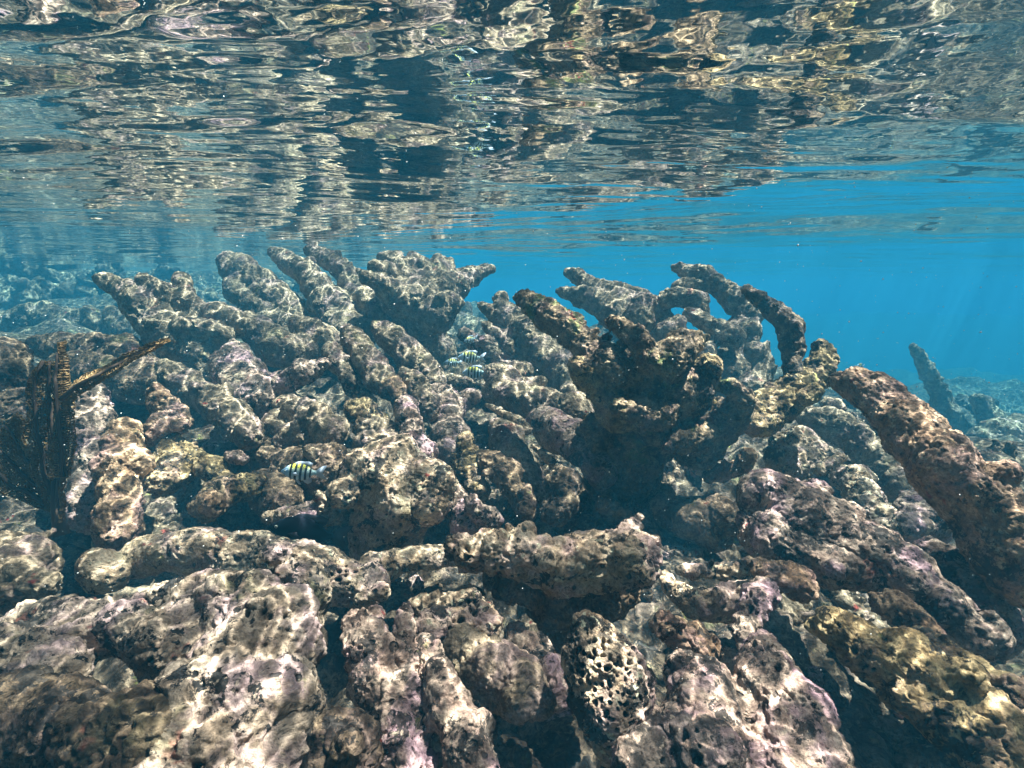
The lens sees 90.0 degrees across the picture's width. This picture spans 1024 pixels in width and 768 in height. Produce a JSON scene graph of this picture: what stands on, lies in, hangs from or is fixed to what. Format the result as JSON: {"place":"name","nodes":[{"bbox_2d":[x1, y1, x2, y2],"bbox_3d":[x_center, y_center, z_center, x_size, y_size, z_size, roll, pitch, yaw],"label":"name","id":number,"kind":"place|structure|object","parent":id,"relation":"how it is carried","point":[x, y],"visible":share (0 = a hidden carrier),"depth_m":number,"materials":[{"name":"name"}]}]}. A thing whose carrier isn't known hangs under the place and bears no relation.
{"place":"outdoors","nodes":[
{"label":"outdoors","id":0,"kind":"place"},
{"bbox_2d":[281,461,326,484],"bbox_3d":[-0.390,0.167,0.961,0.084,0.046,0.015,4,10,-7],"label":"striped fish","id":1,"kind":"object","parent":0,"point":[298,472],"visible":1,"depth_m":0.96},
{"bbox_2d":[269,513,352,551],"bbox_3d":[-0.335,0.249,0.852,0.136,0.070,0.024,11,10,-6],"label":"surgeonfish","id":2,"kind":"object","parent":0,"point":[304,526],"visible":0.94,"depth_m":0.84,"materials":[{"name":"blue"}]},
{"bbox_2d":[458,350,485,364],"bbox_3d":[-0.127,-0.083,1.621,0.090,0.049,0.016,0,11,-8],"label":"striped fish","id":3,"kind":"object","parent":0,"point":[469,357],"visible":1,"depth_m":1.62},
{"bbox_2d":[462,365,483,380],"bbox_3d":[-0.107,-0.034,1.559,0.090,0.049,0.016,-1,11,6],"label":"striped fish","id":4,"kind":"object","parent":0,"point":[474,371],"visible":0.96,"depth_m":1.55},
{"bbox_2d":[0,0,1023,284],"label":"water surface","id":5,"kind":"object","parent":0,"point":[180,134],"visible":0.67,"depth_m":0.69,"materials":[{"name":"liquid"}]},
{"bbox_2d":[0,269,1023,767],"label":"seabed","id":6,"kind":"structure","parent":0,"point":[954,343],"depth_m":1.50,"materials":[{"name":"stone"}]},
{"bbox_2d":[0,336,36,448],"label":"coral rock","id":7,"kind":"object","parent":6,"relation":"on","point":[17,366],"visible":0.58,"depth_m":1.10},
{"bbox_2d":[0,280,57,308],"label":"rubble piece","id":8,"kind":"object","parent":6,"relation":"on","point":[7,300],"visible":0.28,"depth_m":4.18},
{"bbox_2d":[11,276,51,303],"bbox_3d":[-4.054,-0.783,4.335,0.213,0.266,0.349,-5,12,-26],"label":"rubble piece","id":9,"kind":"object","parent":8,"relation":"on","point":[28,290],"visible":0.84,"depth_m":4.23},
{"bbox_2d":[0,527,64,614],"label":"coral rock","id":10,"kind":"object","parent":6,"relation":"on","point":[36,560],"visible":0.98,"depth_m":0.68,"materials":[{"name":"stone"}]},
{"bbox_2d":[0,265,74,282],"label":"rubble piece","id":11,"kind":"object","parent":6,"relation":"on","point":[32,272],"visible":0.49,"depth_m":4.54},
{"bbox_2d":[0,300,134,334],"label":"coral mound","id":12,"kind":"object","parent":6,"relation":"on","point":[106,319],"visible":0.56,"depth_m":3.19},
{"bbox_2d":[51,280,100,298],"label":"rubble piece","id":13,"kind":"object","parent":6,"relation":"on","point":[68,289],"visible":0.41,"depth_m":4.52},
{"bbox_2d":[0,338,170,536],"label":"sea fan","id":14,"kind":"object","parent":6,"relation":"on","point":[48,496],"visible":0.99,"depth_m":0.79},
{"bbox_2d":[63,383,117,534],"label":"coral column","id":15,"kind":"structure","parent":6,"relation":"on","point":[79,491],"depth_m":1.03,"materials":[{"name":"stone"}]},
{"bbox_2d":[75,270,105,292],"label":"rubble piece","id":16,"kind":"object","parent":6,"relation":"on","point":[81,278],"visible":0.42,"depth_m":4.59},
{"bbox_2d":[24,331,159,404],"bbox_3d":[-1.335,-0.060,1.611,0.687,0.201,0.212,5,12,22],"label":"coral boulder","id":17,"kind":"object","parent":6,"relation":"on","point":[90,356],"visible":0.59,"depth_m":1.53,"materials":[{"name":"stone"}]},
{"bbox_2d":[95,264,126,278],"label":"rubble piece","id":18,"kind":"object","parent":6,"relation":"on","point":[119,270],"visible":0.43,"depth_m":4.89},
{"bbox_2d":[87,416,155,550],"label":"coral column","id":19,"kind":"structure","parent":6,"relation":"on","point":[118,510],"depth_m":0.91,"materials":[{"name":"stone"}]},
{"bbox_2d":[91,516,180,547],"bbox_3d":[-0.811,0.328,1.107,0.161,0.062,0.064,-5,12,-26],"label":"rubble piece","id":20,"kind":"object","parent":6,"relation":"on","point":[171,526],"visible":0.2,"depth_m":1.12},
{"bbox_2d":[143,497,166,534],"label":"rubble piece","id":21,"kind":"object","parent":6,"relation":"on","point":[152,506],"visible":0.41,"depth_m":1.16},
{"bbox_2d":[145,264,180,280],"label":"rubble piece","id":22,"kind":"object","parent":6,"relation":"on","point":[163,272],"visible":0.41,"depth_m":4.72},
{"bbox_2d":[0,541,333,767],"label":"coral mass","id":23,"kind":"object","parent":6,"relation":"on","point":[225,671],"visible":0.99,"depth_m":0.43,"materials":[{"name":"stone"}]},
{"bbox_2d":[14,725,135,767],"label":"coral rock","id":24,"kind":"object","parent":23,"relation":"on","point":[100,760],"visible":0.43,"depth_m":0.37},
{"bbox_2d":[353,581,390,605],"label":"coral piece","id":25,"kind":"object","parent":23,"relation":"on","point":[379,591],"visible":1,"depth_m":0.65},
{"bbox_2d":[91,271,254,382],"bbox_3d":[-1.118,-0.172,1.695,0.646,0.400,0.218,4,12,22],"label":"elkhorn coral","id":26,"kind":"object","parent":6,"relation":"on","point":[201,331],"visible":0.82,"depth_m":1.63},
{"bbox_2d":[155,484,192,522],"bbox_3d":[-0.808,0.281,1.227,0.070,0.056,0.172,-20,8,-13],"label":"rubble piece","id":27,"kind":"object","parent":6,"relation":"on","point":[169,506],"visible":0.73,"depth_m":1.21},
{"bbox_2d":[129,275,218,300],"bbox_3d":[-2.950,-0.772,4.429,0.347,0.234,0.693,-13,-16,36],"label":"rubble piece","id":28,"kind":"object","parent":6,"relation":"on","point":[207,293],"visible":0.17,"depth_m":4.51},
{"bbox_2d":[142,432,230,497],"bbox_3d":[-0.643,0.157,1.023,0.162,0.103,0.140,-3,11,-16],"label":"coral rock","id":29,"kind":"object","parent":6,"relation":"on","point":[179,459],"visible":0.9,"depth_m":0.99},
{"bbox_2d":[143,382,193,447],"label":"coral rock","id":30,"kind":"object","parent":29,"relation":"on","point":[169,412],"visible":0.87,"depth_m":1.05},
{"bbox_2d":[154,358,266,450],"bbox_3d":[-0.766,0.040,1.274,0.506,0.173,0.094,8,13,36],"label":"coral branch","id":31,"kind":"object","parent":6,"relation":"on","point":[236,422],"visible":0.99,"depth_m":1.20,"materials":[{"name":"stone"}]},
{"bbox_2d":[201,430,228,453],"bbox_3d":[-0.847,0.160,1.480,0.057,0.103,0.143,2,11,9],"label":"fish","id":32,"kind":"object","parent":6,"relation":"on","point":[209,446],"visible":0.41,"depth_m":1.44},
{"bbox_2d":[186,468,267,523],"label":"coral rock","id":33,"kind":"object","parent":6,"relation":"on","point":[220,493],"visible":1,"depth_m":0.92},
{"bbox_2d":[224,450,249,465],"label":"coral rock","id":34,"kind":"object","parent":33,"relation":"on","point":[237,457],"visible":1,"depth_m":0.99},
{"bbox_2d":[207,338,278,419],"bbox_3d":[-0.724,-0.010,1.393,0.286,0.209,0.155,6,12,30],"label":"coral boulder","id":35,"kind":"object","parent":6,"relation":"on","point":[250,380],"visible":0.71,"depth_m":1.34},
{"bbox_2d":[268,357,330,395],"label":"coral branch","id":36,"kind":"object","parent":35,"relation":"on","point":[300,374],"visible":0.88,"depth_m":1.32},
{"bbox_2d":[215,251,311,330],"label":"elkhorn coral","id":37,"kind":"object","parent":6,"relation":"on","point":[242,275],"visible":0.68,"depth_m":2.10},
{"bbox_2d":[74,526,456,609],"bbox_3d":[-0.353,0.272,0.787,0.576,0.110,0.137,0,11,0],"label":"coral log","id":38,"kind":"object","parent":6,"relation":"on","point":[182,552],"visible":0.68,"depth_m":0.76,"materials":[{"name":"stone"}]},
{"bbox_2d":[241,311,340,369],"bbox_3d":[-0.762,-0.151,1.747,0.351,0.197,0.210,0,11,0],"label":"coral boulder","id":39,"kind":"object","parent":6,"relation":"on","point":[268,341],"visible":0.78,"depth_m":1.69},
{"bbox_2d":[238,435,347,525],"bbox_3d":[-0.526,0.199,1.147,0.378,0.168,0.208,9,14,40],"label":"coral rock","id":40,"kind":"object","parent":6,"relation":"on","point":[268,459],"visible":0.58,"depth_m":1.05,"materials":[{"name":"stone"}]},
{"bbox_2d":[260,393,349,447],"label":"coral rock","id":41,"kind":"object","parent":40,"relation":"on","point":[314,421],"visible":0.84,"depth_m":1.17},
{"bbox_2d":[352,416,399,447],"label":"coral rock","id":42,"kind":"object","parent":41,"relation":"on","point":[374,428],"visible":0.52,"depth_m":1.07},
{"bbox_2d":[302,445,322,462],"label":"coral rock","id":43,"kind":"object","parent":40,"relation":"on","point":[310,453],"visible":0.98,"depth_m":1.04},
{"bbox_2d":[284,502,317,517],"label":"coral rock","id":44,"kind":"object","parent":6,"relation":"on","point":[311,508],"visible":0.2,"depth_m":0.90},
{"bbox_2d":[261,490,349,526],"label":"coral rock","id":45,"kind":"object","parent":6,"relation":"on","point":[336,516],"visible":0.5,"depth_m":0.90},
{"bbox_2d":[267,244,391,343],"bbox_3d":[-0.773,-0.383,2.236,0.316,0.478,0.725,-10,15,-43],"label":"elkhorn coral","id":46,"kind":"object","parent":6,"relation":"on","point":[329,302],"visible":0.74,"depth_m":2.11},
{"bbox_2d":[299,705,384,767],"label":"round coral","id":47,"kind":"object","parent":6,"relation":"on","point":[338,736],"visible":1,"depth_m":0.38},
{"bbox_2d":[343,397,387,435],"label":"coral rock","id":48,"kind":"object","parent":6,"relation":"on","point":[354,409],"visible":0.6,"depth_m":1.21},
{"bbox_2d":[339,324,409,408],"bbox_3d":[-0.390,-0.040,1.405,0.098,0.235,0.342,-10,14,-42],"label":"coral branch","id":49,"kind":"object","parent":6,"relation":"on","point":[374,371],"visible":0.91,"depth_m":1.36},
{"bbox_2d":[321,341,376,402],"bbox_3d":[-0.442,-0.029,1.386,0.205,0.168,0.065,7,13,34],"label":"coral branch","id":50,"kind":"object","parent":49,"relation":"attached to","point":[349,379],"visible":0.82,"depth_m":1.37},
{"bbox_2d":[339,600,441,767],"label":"coral finger","id":51,"kind":"object","parent":6,"relation":"on","point":[384,687],"visible":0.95,"depth_m":0.46},
{"bbox_2d":[325,433,457,582],"bbox_3d":[-0.202,0.229,0.925,0.217,0.285,0.176,0,11,0],"label":"round coral","id":52,"kind":"object","parent":6,"relation":"on","point":[418,484],"visible":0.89,"depth_m":0.86},
{"bbox_2d":[390,575,423,589],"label":"rubble piece","id":53,"kind":"object","parent":6,"relation":"on","point":[416,581],"visible":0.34,"depth_m":0.96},
{"bbox_2d":[370,320,446,383],"bbox_3d":[-0.313,-0.079,1.550,0.299,0.220,0.102,7,13,34],"label":"coral branch","id":54,"kind":"object","parent":6,"relation":"on","point":[399,345],"visible":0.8,"depth_m":1.52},
{"bbox_2d":[393,395,438,457],"bbox_3d":[-0.208,0.100,1.066,0.075,0.133,0.180,-6,12,-28],"label":"coral branch","id":55,"kind":"object","parent":6,"relation":"on","point":[407,416],"visible":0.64,"depth_m":1.06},
{"bbox_2d":[356,250,495,370],"bbox_3d":[-0.334,-0.233,2.138,0.522,0.654,0.556,0,11,0],"label":"elkhorn coral","id":56,"kind":"object","parent":6,"relation":"on","point":[436,283],"visible":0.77,"depth_m":1.99},
{"bbox_2d":[429,383,481,469],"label":"coral rock","id":57,"kind":"object","parent":6,"relation":"on","point":[449,425],"visible":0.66,"depth_m":1.29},
{"bbox_2d":[398,366,441,422],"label":"coral branch","id":58,"kind":"object","parent":57,"relation":"on","point":[421,389],"visible":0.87,"depth_m":1.29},
{"bbox_2d":[409,583,502,642],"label":"coral block","id":59,"kind":"structure","parent":6,"relation":"on","point":[439,612],"depth_m":0.55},
{"bbox_2d":[416,632,499,767],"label":"coral finger","id":60,"kind":"object","parent":6,"relation":"on","point":[458,722],"visible":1,"depth_m":0.43},
{"bbox_2d":[447,301,485,344],"bbox_3d":[-0.362,-0.392,3.652,0.470,0.389,0.462,-3,11,-17],"label":"coral mound","id":61,"kind":"object","parent":6,"relation":"on","point":[465,317],"visible":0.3,"depth_m":3.55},
{"bbox_2d":[444,372,493,403],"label":"coral rock","id":62,"kind":"object","parent":6,"relation":"on","point":[459,383],"visible":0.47,"depth_m":1.65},
{"bbox_2d":[451,430,491,502],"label":"coral rock","id":63,"kind":"object","parent":6,"relation":"on","point":[471,479],"visible":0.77,"depth_m":1.07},
{"bbox_2d":[447,483,503,534],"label":"coral rock","id":64,"kind":"object","parent":6,"relation":"on","point":[471,514],"visible":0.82,"depth_m":0.85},
{"bbox_2d":[442,622,556,725],"bbox_3d":[-0.016,0.277,0.498,0.062,0.059,0.142,-10,15,-43],"label":"coral finger","id":65,"kind":"object","parent":6,"relation":"on","point":[505,679],"visible":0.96,"depth_m":0.47},
{"bbox_2d":[487,708,518,733],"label":"rubble piece","id":66,"kind":"object","parent":6,"relation":"on","point":[501,723],"visible":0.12,"depth_m":0.64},
{"bbox_2d":[475,449,538,521],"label":"coral rock","id":67,"kind":"object","parent":6,"relation":"on","point":[506,476],"visible":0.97,"depth_m":1.01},
{"bbox_2d":[501,501,523,527],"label":"rubble piece","id":68,"kind":"object","parent":6,"relation":"on","point":[508,514],"visible":0.38,"depth_m":1.14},
{"bbox_2d":[492,732,541,767],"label":"rubble piece","id":69,"kind":"object","parent":6,"relation":"on","point":[512,751],"visible":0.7,"depth_m":0.53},
{"bbox_2d":[488,417,547,507],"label":"coral rock","id":70,"kind":"object","parent":6,"relation":"on","point":[506,438],"visible":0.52,"depth_m":1.14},
{"bbox_2d":[484,403,532,434],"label":"coral branch","id":71,"kind":"object","parent":70,"relation":"on","point":[515,418],"visible":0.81,"depth_m":1.23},
{"bbox_2d":[477,291,585,393],"bbox_3d":[0.081,-0.120,1.790,0.206,0.404,0.587,-10,14,-42],"label":"elkhorn coral","id":72,"kind":"object","parent":6,"relation":"on","point":[512,329],"visible":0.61,"depth_m":1.76},
{"bbox_2d":[457,326,517,364],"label":"coral rock","id":73,"kind":"object","parent":72,"relation":"on","point":[489,345],"visible":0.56,"depth_m":1.78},
{"bbox_2d":[503,620,568,713],"bbox_3d":[0.024,0.291,0.532,0.046,0.050,0.112,-7,13,-33],"label":"coral finger","id":74,"kind":"object","parent":6,"relation":"on","point":[519,634],"visible":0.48,"depth_m":0.52},
{"bbox_2d":[483,360,594,419],"bbox_3d":[0.061,0.035,1.446,0.197,0.171,0.374,-7,13,-32],"label":"coral rock","id":75,"kind":"object","parent":6,"relation":"on","point":[515,387],"visible":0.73,"depth_m":1.41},
{"bbox_2d":[529,444,563,469],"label":"coral branch","id":76,"kind":"object","parent":6,"relation":"on","point":[548,460],"visible":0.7,"depth_m":1.02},
{"bbox_2d":[443,513,662,654],"bbox_3d":[0.044,0.251,0.609,0.253,0.189,0.122,0,11,0],"label":"coral ledge","id":77,"kind":"object","parent":6,"relation":"on","point":[607,574],"visible":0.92,"depth_m":0.57,"materials":[{"name":"stone"}]},
{"bbox_2d":[537,631,571,721],"bbox_3d":[0.061,0.410,0.714,0.060,0.092,0.160,0,11,0],"label":"rubble piece","id":78,"kind":"object","parent":6,"relation":"on","point":[546,642],"visible":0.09,"depth_m":0.73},
{"bbox_2d":[539,466,582,526],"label":"coral rock","id":79,"kind":"object","parent":6,"relation":"on","point":[562,486],"visible":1,"depth_m":0.95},
{"bbox_2d":[555,267,673,341],"bbox_3d":[0.416,-0.288,1.979,0.513,0.328,0.258,10,15,43],"label":"elkhorn coral","id":80,"kind":"object","parent":6,"relation":"on","point":[600,300],"visible":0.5,"depth_m":1.95},
{"bbox_2d":[595,496,649,530],"bbox_3d":[0.243,0.285,1.060,0.169,0.067,0.085,17,30,-35],"label":"rubble piece","id":81,"kind":"object","parent":6,"relation":"on","point":[615,513],"visible":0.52,"depth_m":1.04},
{"bbox_2d":[512,288,756,508],"bbox_3d":[0.249,0.127,1.114,0.497,0.658,0.320,0,11,0],"label":"elkhorn coral","id":82,"kind":"object","parent":6,"relation":"on","point":[639,406],"visible":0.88,"depth_m":1.00},
{"bbox_2d":[525,405,618,490],"bbox_3d":[0.138,0.139,1.196,0.110,0.158,0.283,-9,14,-40],"label":"coral rock","id":83,"kind":"object","parent":82,"relation":"on","point":[552,427],"visible":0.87,"depth_m":1.15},
{"bbox_2d":[701,447,757,483],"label":"coral rock","id":84,"kind":"object","parent":82,"relation":"on","point":[724,471],"visible":1,"depth_m":1.06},
{"bbox_2d":[744,338,839,437],"bbox_3d":[0.627,0.011,1.129,0.292,0.206,0.137,-4,12,-21],"label":"coral branch","id":85,"kind":"object","parent":82,"relation":"attached to","point":[780,399],"visible":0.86,"depth_m":1.11,"materials":[{"name":"stone"}]},
{"bbox_2d":[741,287,806,375],"bbox_3d":[0.615,-0.104,1.188,0.090,0.239,0.154,-8,13,-36],"label":"coral branch","id":86,"kind":"object","parent":85,"relation":"attached to","point":[786,322],"visible":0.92,"depth_m":1.16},
{"bbox_2d":[626,499,659,529],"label":"rubble piece","id":87,"kind":"object","parent":6,"relation":"on","point":[649,519],"visible":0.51,"depth_m":1.05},
{"bbox_2d":[662,464,680,486],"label":"rubble piece","id":88,"kind":"object","parent":6,"relation":"on","point":[670,477],"visible":0.83,"depth_m":1.42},
{"bbox_2d":[661,544,685,559],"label":"rubble piece","id":89,"kind":"object","parent":6,"relation":"on","point":[677,551],"visible":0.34,"depth_m":0.98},
{"bbox_2d":[660,541,703,558],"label":"rubble piece","id":90,"kind":"object","parent":6,"relation":"on","point":[696,552],"visible":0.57,"depth_m":0.99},
{"bbox_2d":[648,609,722,661],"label":"coral rubble","id":91,"kind":"object","parent":6,"relation":"on","point":[668,628],"visible":0.8,"depth_m":0.50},
{"bbox_2d":[649,491,738,552],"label":"coral rock","id":92,"kind":"object","parent":6,"relation":"on","point":[714,530],"visible":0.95,"depth_m":0.98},
{"bbox_2d":[621,261,777,397],"bbox_3d":[0.648,-0.183,1.792,0.507,0.497,0.447,5,12,24],"label":"elkhorn coral","id":93,"kind":"object","parent":6,"relation":"on","point":[688,292],"visible":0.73,"depth_m":1.71},
{"bbox_2d":[659,559,752,624],"bbox_3d":[0.246,0.242,0.642,0.117,0.064,0.135,4,11,20],"label":"coral lump","id":94,"kind":"object","parent":6,"relation":"on","point":[716,603],"visible":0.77,"depth_m":0.61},
{"bbox_2d":[727,556,819,650],"bbox_3d":[0.263,0.229,0.538,0.185,0.051,0.072,-10,15,-44],"label":"coral neck","id":95,"kind":"object","parent":94,"relation":"on","point":[765,588],"visible":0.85,"depth_m":0.56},
{"bbox_2d":[719,646,737,674],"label":"coral piece","id":96,"kind":"object","parent":6,"relation":"on","point":[727,655],"visible":0.48,"depth_m":0.49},
{"bbox_2d":[610,628,855,767],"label":"coral slab","id":97,"kind":"structure","parent":6,"relation":"on","point":[767,704],"depth_m":0.39,"materials":[{"name":"stone"}]},
{"bbox_2d":[560,609,655,767],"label":"honeycomb coral","id":98,"kind":"object","parent":97,"relation":"on","point":[609,677],"visible":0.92,"depth_m":0.41},
{"bbox_2d":[767,593,815,631],"bbox_3d":[0.476,0.400,0.885,0.070,0.067,0.172,32,13,32],"label":"rubble piece","id":99,"kind":"object","parent":6,"relation":"on","point":[787,614],"visible":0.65,"depth_m":0.87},
{"bbox_2d":[762,425,835,480],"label":"coral boulder","id":100,"kind":"object","parent":6,"relation":"on","point":[802,450],"visible":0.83,"depth_m":1.20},
{"bbox_2d":[806,666,823,687],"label":"rubble piece","id":101,"kind":"object","parent":6,"relation":"on","point":[816,679],"visible":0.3,"depth_m":0.75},
{"bbox_2d":[830,590,874,621],"bbox_3d":[0.599,0.394,0.939,0.058,0.044,0.138,-2,11,-11],"label":"rubble piece","id":102,"kind":"object","parent":6,"relation":"on","point":[853,604],"visible":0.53,"depth_m":0.90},
{"bbox_2d":[795,396,911,503],"bbox_3d":[0.934,0.176,1.403,0.170,0.230,0.341,-3,11,-15],"label":"coral boulder","id":103,"kind":"object","parent":6,"relation":"on","point":[856,441],"visible":0.67,"depth_m":1.36,"materials":[{"name":"stone"}]},
{"bbox_2d":[829,464,899,531],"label":"coral rock","id":104,"kind":"object","parent":6,"relation":"on","point":[858,484],"visible":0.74,"depth_m":1.05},
{"bbox_2d":[813,452,846,475],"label":"coral branch","id":105,"kind":"object","parent":104,"relation":"on","point":[827,464],"visible":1,"depth_m":1.10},
{"bbox_2d":[735,468,1023,662],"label":"coral branch","id":106,"kind":"object","parent":6,"relation":"on","point":[817,524],"visible":0.87,"depth_m":0.64,"materials":[{"name":"stone"}]},
{"bbox_2d":[827,366,1023,608],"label":"elkhorn coral","id":107,"kind":"object","parent":106,"relation":"on","point":[944,464],"visible":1,"depth_m":0.64},
{"bbox_2d":[867,588,946,634],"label":"coral rock","id":108,"kind":"object","parent":6,"relation":"on","point":[894,608],"visible":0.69,"depth_m":0.57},
{"bbox_2d":[804,605,1023,767],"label":"coral branch","id":109,"kind":"object","parent":6,"relation":"on","point":[953,701],"visible":1,"depth_m":0.42,"materials":[{"name":"stone"}]},
{"bbox_2d":[902,717,931,746],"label":"rubble piece","id":110,"kind":"object","parent":6,"relation":"on","point":[912,733],"visible":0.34,"depth_m":0.66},
{"bbox_2d":[891,487,951,543],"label":"coral rock","id":111,"kind":"object","parent":6,"relation":"on","point":[917,516],"visible":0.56,"depth_m":0.98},
{"bbox_2d":[908,343,972,434],"bbox_3d":[2.800,0.065,3.349,0.478,0.670,0.188,0,11,0],"label":"coral branch","id":112,"kind":"object","parent":6,"relation":"on","point":[943,403],"visible":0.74,"depth_m":3.31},
{"bbox_2d":[954,394,999,409],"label":"rubble piece","id":113,"kind":"object","parent":6,"relation":"on","point":[962,400],"visible":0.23,"depth_m":3.89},
{"bbox_2d":[968,393,1007,424],"bbox_3d":[3.102,0.250,3.306,0.272,0.383,0.181,10,14,41],"label":"coral stump","id":114,"kind":"object","parent":6,"relation":"on","point":[984,407],"visible":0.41,"depth_m":3.27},
{"bbox_2d":[965,413,1023,441],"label":"coral mound","id":115,"kind":"object","parent":6,"relation":"on","point":[1000,430],"visible":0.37,"depth_m":2.64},
{"bbox_2d":[987,439,1017,457],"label":"rubble piece","id":116,"kind":"object","parent":6,"relation":"on","point":[1008,447],"visible":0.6,"depth_m":1.46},
{"bbox_2d":[2,58,1023,690],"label":"specks","id":117,"kind":"object","parent":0,"point":[536,370],"visible":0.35,"depth_m":0.61,"materials":[{"name":"grey"}]},
{"bbox_2d":[470,285,1023,293],"label":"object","id":118,"kind":"structure","parent":0,"point":[787,289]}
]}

